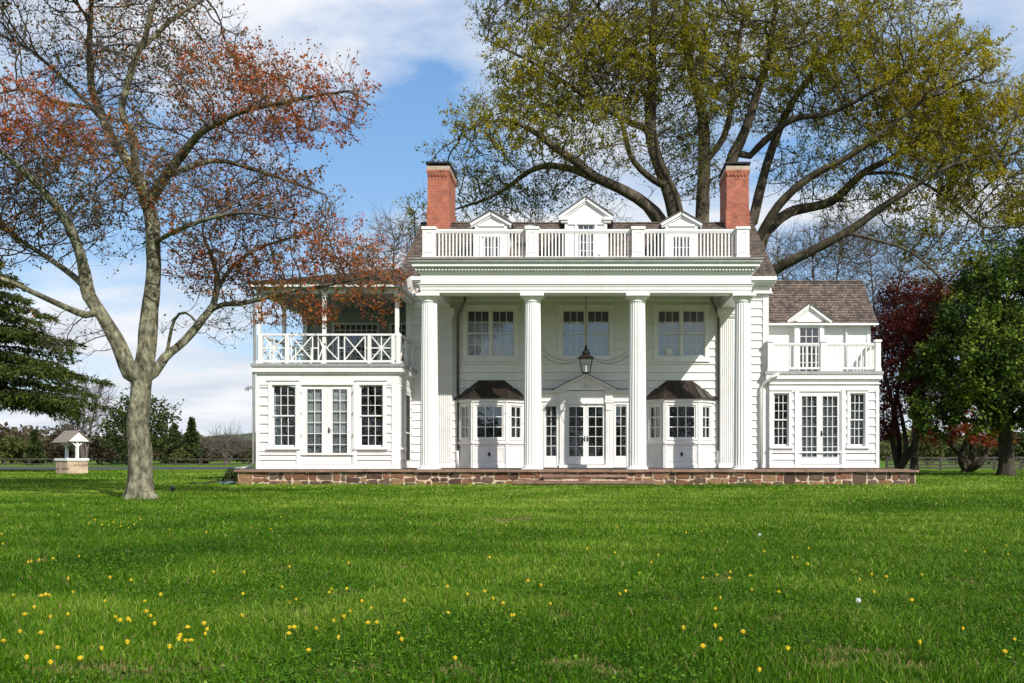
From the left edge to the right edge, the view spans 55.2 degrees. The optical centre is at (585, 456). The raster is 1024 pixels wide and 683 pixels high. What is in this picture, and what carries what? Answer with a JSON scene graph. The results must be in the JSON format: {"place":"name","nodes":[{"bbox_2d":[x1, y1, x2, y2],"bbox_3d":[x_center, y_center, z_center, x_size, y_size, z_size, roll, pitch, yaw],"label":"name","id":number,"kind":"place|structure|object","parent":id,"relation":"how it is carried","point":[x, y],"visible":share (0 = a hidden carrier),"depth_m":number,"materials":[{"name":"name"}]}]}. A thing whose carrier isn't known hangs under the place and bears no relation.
{"place":"outdoors","nodes":[
{"label":"outdoors","id":0,"kind":"place"},
{"bbox_2d":[0,467,255,468],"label":"driveway","id":1,"kind":"structure","parent":0,"point":[127,467],"depth_m":74.81,"materials":[{"name":"grey asphalt"}]},
{"bbox_2d":[0,458,1023,682],"bbox_3d":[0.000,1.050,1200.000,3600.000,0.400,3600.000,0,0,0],"label":"ground","id":2,"kind":"structure","parent":0,"point":[881,465],"depth_m":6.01,"materials":[{"name":"green plant"}]},
{"bbox_2d":[0,435,28,464],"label":"bush","id":3,"kind":"object","parent":2,"relation":"on","point":[19,449],"visible":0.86,"depth_m":103.37,"materials":[{"name":"green plant"}]},
{"bbox_2d":[23,429,47,464],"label":"conifer","id":4,"kind":"object","parent":2,"relation":"on","point":[35,446],"visible":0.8,"depth_m":97.72,"materials":[{"name":"green plant"}]},
{"bbox_2d":[41,442,56,462],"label":"bush","id":5,"kind":"object","parent":2,"relation":"on","point":[48,461],"visible":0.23,"depth_m":109.47,"materials":[{"name":"green plant"}]},
{"bbox_2d":[43,423,79,457],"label":"bush","id":6,"kind":"object","parent":2,"relation":"on","point":[59,450],"visible":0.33,"depth_m":107.44,"materials":[{"name":"green plant"}]},
{"bbox_2d":[0,258,127,425],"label":"cedar tree","id":7,"kind":"object","parent":2,"relation":"on","point":[15,365],"visible":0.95,"depth_m":52.05,"materials":[{"name":"green plant"}]},
{"bbox_2d":[52,430,91,473],"bbox_3d":[-25.300,-0.213,48.000,1.267,2.127,1.302,0,0,32],"label":"wishing well","id":8,"kind":"object","parent":2,"relation":"on","point":[68,465],"visible":0.99,"depth_m":47.72,"materials":[{"name":"stone"}]},
{"bbox_2d":[41,357,126,457],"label":"bare tree","id":9,"kind":"object","parent":2,"relation":"on","point":[83,454],"visible":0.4,"depth_m":99.84,"materials":[{"name":"brown plant"}]},
{"bbox_2d":[84,434,121,462],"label":"bush","id":10,"kind":"object","parent":2,"relation":"on","point":[94,445],"visible":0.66,"depth_m":105.54,"materials":[{"name":"green plant"}]},
{"bbox_2d":[112,451,127,462],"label":"bush","id":11,"kind":"object","parent":2,"relation":"on","point":[119,461],"visible":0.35,"depth_m":110.88,"materials":[{"name":"green plant"}]},
{"bbox_2d":[0,421,255,460],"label":"distant wood","id":12,"kind":"object","parent":2,"relation":"on","point":[25,434],"visible":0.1,"depth_m":189.47,"materials":[{"name":"green plant"}]},
{"bbox_2d":[0,458,255,464],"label":"rail fence","id":13,"kind":"object","parent":2,"relation":"on","point":[126,463],"visible":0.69,"depth_m":95.91,"materials":[{"name":"brown wood"}]},
{"bbox_2d":[93,386,184,461],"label":"round tree","id":14,"kind":"object","parent":2,"relation":"on","point":[159,425],"visible":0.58,"depth_m":91.20,"materials":[{"name":"green plant"}]},
{"bbox_2d":[159,422,184,462],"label":"conifer","id":15,"kind":"object","parent":2,"relation":"on","point":[171,448],"visible":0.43,"depth_m":107.55,"materials":[{"name":"green plant"}]},
{"bbox_2d":[170,447,195,464],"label":"bush","id":16,"kind":"object","parent":2,"relation":"on","point":[180,453],"visible":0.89,"depth_m":99.76,"materials":[{"name":"green plant"}]},
{"bbox_2d":[182,417,203,463],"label":"conifer","id":17,"kind":"object","parent":2,"relation":"on","point":[192,436],"visible":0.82,"depth_m":105.68,"materials":[{"name":"green plant"}]},
{"bbox_2d":[0,0,416,499],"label":"maple tree","id":18,"kind":"object","parent":2,"relation":"on","point":[142,371],"visible":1,"depth_m":18.95,"materials":[{"name":"red plant"}]},
{"bbox_2d":[191,442,226,462],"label":"bush","id":19,"kind":"object","parent":2,"relation":"on","point":[207,456],"visible":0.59,"depth_m":115.49,"materials":[{"name":"green plant"}]},
{"bbox_2d":[187,468,237,483],"bbox_3d":[-11.198,0.588,29.377,1.571,0.531,0.373,0,0,-15],"label":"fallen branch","id":20,"kind":"object","parent":2,"relation":"on","point":[222,480],"visible":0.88,"depth_m":29.36,"materials":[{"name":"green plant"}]},
{"bbox_2d":[196,415,255,464],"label":"bare tree","id":21,"kind":"object","parent":2,"relation":"on","point":[228,448],"visible":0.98,"depth_m":99.91,"materials":[{"name":"grey plant"}]},
{"bbox_2d":[224,466,239,479],"bbox_3d":[-11.001,0.599,30.377,0.602,0.609,0.406,0,0,0],"label":"shrub","id":22,"kind":"object","parent":2,"relation":"on","point":[234,476],"visible":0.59,"depth_m":30.31,"materials":[{"name":"green plant"}]},
{"bbox_2d":[233,440,255,462],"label":"bush","id":23,"kind":"object","parent":2,"relation":"on","point":[239,455],"visible":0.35,"depth_m":117.27,"materials":[{"name":"green plant"}]},
{"bbox_2d":[246,445,255,462],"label":"bush","id":24,"kind":"object","parent":2,"relation":"on","point":[249,455],"visible":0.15,"depth_m":111.42,"materials":[{"name":"green plant"}]},
{"bbox_2d":[341,195,421,270],"bbox_3d":[-11.501,-7.638,59.918,7.693,17.101,6.212,0,0,0],"label":"bare tree","id":25,"kind":"object","parent":2,"relation":"on","point":[400,242],"visible":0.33,"depth_m":59.42,"materials":[{"name":"brown plant"}]},
{"bbox_2d":[392,178,471,241],"bbox_3d":[-7.979,-7.353,55.324,4.760,16.528,5.475,0,0,44],"label":"young tree","id":26,"kind":"object","parent":2,"relation":"on","point":[411,212],"visible":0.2,"depth_m":54.71,"materials":[{"name":"brown plant"}]},
{"bbox_2d":[455,165,635,221],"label":"dusky tree","id":27,"kind":"object","parent":2,"relation":"on","point":[612,196],"visible":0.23,"depth_m":65.76,"materials":[{"name":"brown plant"}]},
{"bbox_2d":[234,469,918,485],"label":"stone terrace","id":28,"kind":"structure","parent":2,"relation":"on","point":[559,477],"depth_m":29.01,"materials":[{"name":"brown stone"}]},
{"bbox_2d":[235,162,888,468],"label":"house","id":29,"kind":"structure","parent":28,"relation":"on","point":[740,356],"depth_m":32.79,"materials":[{"name":"white paint"}]},
{"bbox_2d":[274,387,282,444],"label":"window","id":30,"kind":"structure","parent":29,"relation":"in","point":[279,399],"depth_m":32.75,"materials":[{"name":"glass"}]},
{"bbox_2d":[266,380,300,448],"bbox_3d":[-9.502,-1.315,30.701,1.065,2.190,0.237,0,0,0],"label":"window","id":31,"kind":"structure","parent":29,"relation":"in","point":[271,417],"depth_m":30.64,"materials":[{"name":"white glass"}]},
{"bbox_2d":[289,391,294,444],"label":"window","id":32,"kind":"structure","parent":29,"relation":"in","point":[292,398],"depth_m":34.19,"materials":[{"name":"glass"}]},
{"bbox_2d":[293,339,311,359],"bbox_3d":[-9.355,-3.420,32.247,0.580,1.020,0.640,0,0,-20],"label":"porch chair","id":33,"kind":"object","parent":29,"relation":"on","point":[296,348],"visible":0.66,"depth_m":32.46,"materials":[{"name":"paint"}]},
{"bbox_2d":[302,385,326,463],"bbox_3d":[-8.543,-1.010,30.754,0.793,2.500,0.132,0,0,0],"label":"door","id":34,"kind":"structure","parent":29,"relation":"in","point":[314,397],"depth_m":30.71,"materials":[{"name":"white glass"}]},
{"bbox_2d":[327,385,351,463],"bbox_3d":[-7.747,-1.010,30.727,0.793,2.500,0.185,0,0,0],"label":"door","id":35,"kind":"structure","parent":29,"relation":"in","point":[339,397],"depth_m":30.70,"materials":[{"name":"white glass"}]},
{"bbox_2d":[332,323,378,359],"bbox_3d":[-8.450,-3.950,35.940,1.700,2.000,0.380,0,0,0],"label":"window","id":36,"kind":"structure","parent":29,"relation":"in","point":[348,328],"depth_m":36.13,"materials":[{"name":"grey glass"}]},
{"bbox_2d":[354,380,387,448],"bbox_3d":[-6.752,-1.315,30.701,1.065,2.190,0.237,0,0,0],"label":"window","id":37,"kind":"structure","parent":29,"relation":"in","point":[384,389],"depth_m":30.66,"materials":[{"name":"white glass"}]},
{"bbox_2d":[372,338,390,359],"bbox_3d":[-6.755,-3.420,31.944,0.580,1.020,0.640,0,0,29],"label":"porch chair","id":38,"kind":"object","parent":29,"relation":"on","point":[378,355],"visible":0.45,"depth_m":32.08,"materials":[{"name":"paint"}]},
{"bbox_2d":[390,323,405,361],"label":"window","id":39,"kind":"structure","parent":29,"relation":"in","point":[392,325],"depth_m":36.13,"materials":[{"name":"grey glass"}]},
{"bbox_2d":[400,385,406,449],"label":"window","id":40,"kind":"structure","parent":29,"relation":"in","point":[402,387],"depth_m":31.36,"materials":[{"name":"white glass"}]},
{"bbox_2d":[406,393,409,465],"bbox_3d":[-5.882,-0.875,32.125,0.057,2.410,0.750,0,0,0],"label":"door","id":41,"kind":"structure","parent":29,"relation":"in","point":[407,395],"depth_m":32.17,"materials":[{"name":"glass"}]},
{"bbox_2d":[454,380,523,467],"bbox_3d":[-3.190,-1.098,32.573,2.595,2.975,0.931,0,0,0],"label":"bay window","id":42,"kind":"structure","parent":29,"relation":"in","point":[506,451],"depth_m":32.32,"materials":[{"name":"white paint"}]},
{"bbox_2d":[462,305,519,361],"bbox_3d":[-3.225,-4.160,33.030,1.960,1.920,0.260,0,0,0],"label":"window","id":43,"kind":"structure","parent":29,"relation":"in","point":[490,338],"depth_m":33.06,"materials":[{"name":"white glass"}]},
{"bbox_2d":[567,405,585,463],"bbox_3d":[-0.322,-0.743,32.870,0.636,2.015,0.110,0,0,0],"label":"door","id":44,"kind":"structure","parent":29,"relation":"in","point":[570,459],"depth_m":32.88,"materials":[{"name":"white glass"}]},
{"bbox_2d":[542,345,628,373],"bbox_3d":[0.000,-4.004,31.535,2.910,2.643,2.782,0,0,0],"label":"hanging lantern","id":45,"kind":"object","parent":29,"relation":"hanging from","point":[585,354],"visible":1,"depth_m":31.28,"materials":[{"name":"black metal"}]},
{"bbox_2d":[557,305,614,361],"bbox_3d":[0.000,-4.160,33.030,1.960,1.920,0.260,0,0,0],"label":"window","id":46,"kind":"structure","parent":29,"relation":"in","point":[573,337],"depth_m":33.06,"materials":[{"name":"white glass"}]},
{"bbox_2d":[586,405,604,463],"bbox_3d":[0.322,-0.743,32.870,0.636,2.015,0.110,0,0,0],"label":"door","id":47,"kind":"structure","parent":29,"relation":"in","point":[595,459],"depth_m":32.88,"materials":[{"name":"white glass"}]},
{"bbox_2d":[652,305,710,361],"bbox_3d":[3.225,-4.160,33.073,1.960,1.920,0.346,0,0,0],"label":"window","id":48,"kind":"structure","parent":29,"relation":"in","point":[680,338],"depth_m":33.06,"materials":[{"name":"white glass"}]},
{"bbox_2d":[646,380,716,467],"bbox_3d":[3.170,-1.098,32.573,2.595,2.975,0.931,0,0,0],"label":"bay window","id":49,"kind":"structure","parent":29,"relation":"in","point":[664,451],"depth_m":32.35,"materials":[{"name":"white paint"}]},
{"bbox_2d":[769,390,793,447],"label":"window","id":50,"kind":"structure","parent":29,"relation":"in","point":[774,392],"depth_m":32.78,"materials":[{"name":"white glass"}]},
{"bbox_2d":[799,392,819,463],"bbox_3d":[7.526,-0.960,32.894,0.692,2.440,0.112,0,0,0],"label":"door","id":51,"kind":"structure","parent":29,"relation":"in","point":[809,402],"depth_m":32.86,"materials":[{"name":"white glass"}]},
{"bbox_2d":[820,392,839,463],"bbox_3d":[8.220,-0.960,32.867,0.689,2.440,0.165,0,0,0],"label":"door","id":52,"kind":"structure","parent":29,"relation":"in","point":[829,401],"depth_m":32.86,"materials":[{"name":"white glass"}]},
{"bbox_2d":[846,390,869,447],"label":"window","id":53,"kind":"structure","parent":29,"relation":"in","point":[854,397],"depth_m":32.91,"materials":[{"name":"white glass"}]},
{"bbox_2d":[413,0,761,221],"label":"shade tree","id":54,"kind":"object","parent":2,"relation":"on","point":[607,34],"visible":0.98,"depth_m":45.35,"materials":[{"name":"green plant"}]},
{"bbox_2d":[766,188,890,311],"bbox_3d":[14.403,-8.014,62.067,10.100,17.829,8.297,0,0,0],"label":"bare tree","id":55,"kind":"object","parent":2,"relation":"on","point":[804,262],"visible":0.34,"depth_m":61.36,"materials":[{"name":"brown plant"}]},
{"bbox_2d":[681,0,1023,302],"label":"shade tree","id":56,"kind":"object","parent":2,"relation":"on","point":[945,131],"visible":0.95,"depth_m":46.67,"materials":[{"name":"green plant"}]},
{"bbox_2d":[826,207,943,397],"bbox_3d":[19.686,-7.870,64.012,10.124,17.549,7.994,0,0,0],"label":"bare tree","id":57,"kind":"object","parent":2,"relation":"on","point":[877,252],"visible":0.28,"depth_m":63.58,"materials":[{"name":"brown plant"}]},
{"bbox_2d":[871,281,955,468],"bbox_3d":[15.521,-3.839,47.496,5.387,9.478,4.929,0,0,0],"label":"japanese maple","id":58,"kind":"object","parent":2,"relation":"on","point":[912,326],"visible":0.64,"depth_m":46.68,"materials":[{"name":"red plant"}]},
{"bbox_2d":[867,263,980,469],"bbox_3d":[19.027,-5.147,55.997,7.988,12.122,5.304,0,0,0],"label":"purple plum tree","id":59,"kind":"object","parent":2,"relation":"on","point":[894,304],"visible":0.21,"depth_m":55.76,"materials":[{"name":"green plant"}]},
{"bbox_2d":[918,434,949,465],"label":"bush","id":60,"kind":"object","parent":2,"relation":"on","point":[924,450],"visible":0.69,"depth_m":87.41,"materials":[{"name":"green plant"}]},
{"bbox_2d":[879,426,1020,460],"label":"distant wood","id":61,"kind":"object","parent":2,"relation":"on","point":[884,448],"visible":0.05,"depth_m":188.63,"materials":[{"name":"green plant"}]},
{"bbox_2d":[885,456,1023,469],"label":"rail fence","id":62,"kind":"object","parent":2,"relation":"on","point":[940,461],"visible":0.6,"depth_m":59.91,"materials":[{"name":"brown wood"}]},
{"bbox_2d":[941,443,968,463],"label":"bush","id":63,"kind":"object","parent":2,"relation":"on","point":[953,453],"visible":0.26,"depth_m":95.49,"materials":[{"name":"green plant"}]},
{"bbox_2d":[890,230,1023,475],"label":"evergreen tree","id":64,"kind":"object","parent":2,"relation":"on","point":[985,337],"visible":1,"depth_m":41.97,"materials":[{"name":"green plant"}]},
{"bbox_2d":[908,356,1023,472],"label":"japanese maple","id":65,"kind":"object","parent":2,"relation":"on","point":[969,463],"visible":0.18,"depth_m":51.37,"materials":[{"name":"red plant"}]},
{"bbox_2d":[976,435,997,465],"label":"bush","id":66,"kind":"object","parent":2,"relation":"on","point":[981,448],"visible":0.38,"depth_m":91.55,"materials":[{"name":"green plant"}]},
{"bbox_2d":[1013,431,1023,465],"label":"bush","id":67,"kind":"object","parent":2,"relation":"on","point":[1018,447],"visible":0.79,"depth_m":89.58,"materials":[{"name":"green plant"}]},
{"bbox_2d":[0,0,1023,438],"label":"sky","id":68,"kind":"structure","parent":0,"point":[420,52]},
{"bbox_2d":[72,433,960,457],"bbox_3d":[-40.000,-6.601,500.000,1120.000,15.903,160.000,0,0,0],"label":"hills","id":69,"kind":"structure","parent":0,"point":[247,435],"depth_m":483.58,"materials":[{"name":"green plant"}]}
]}

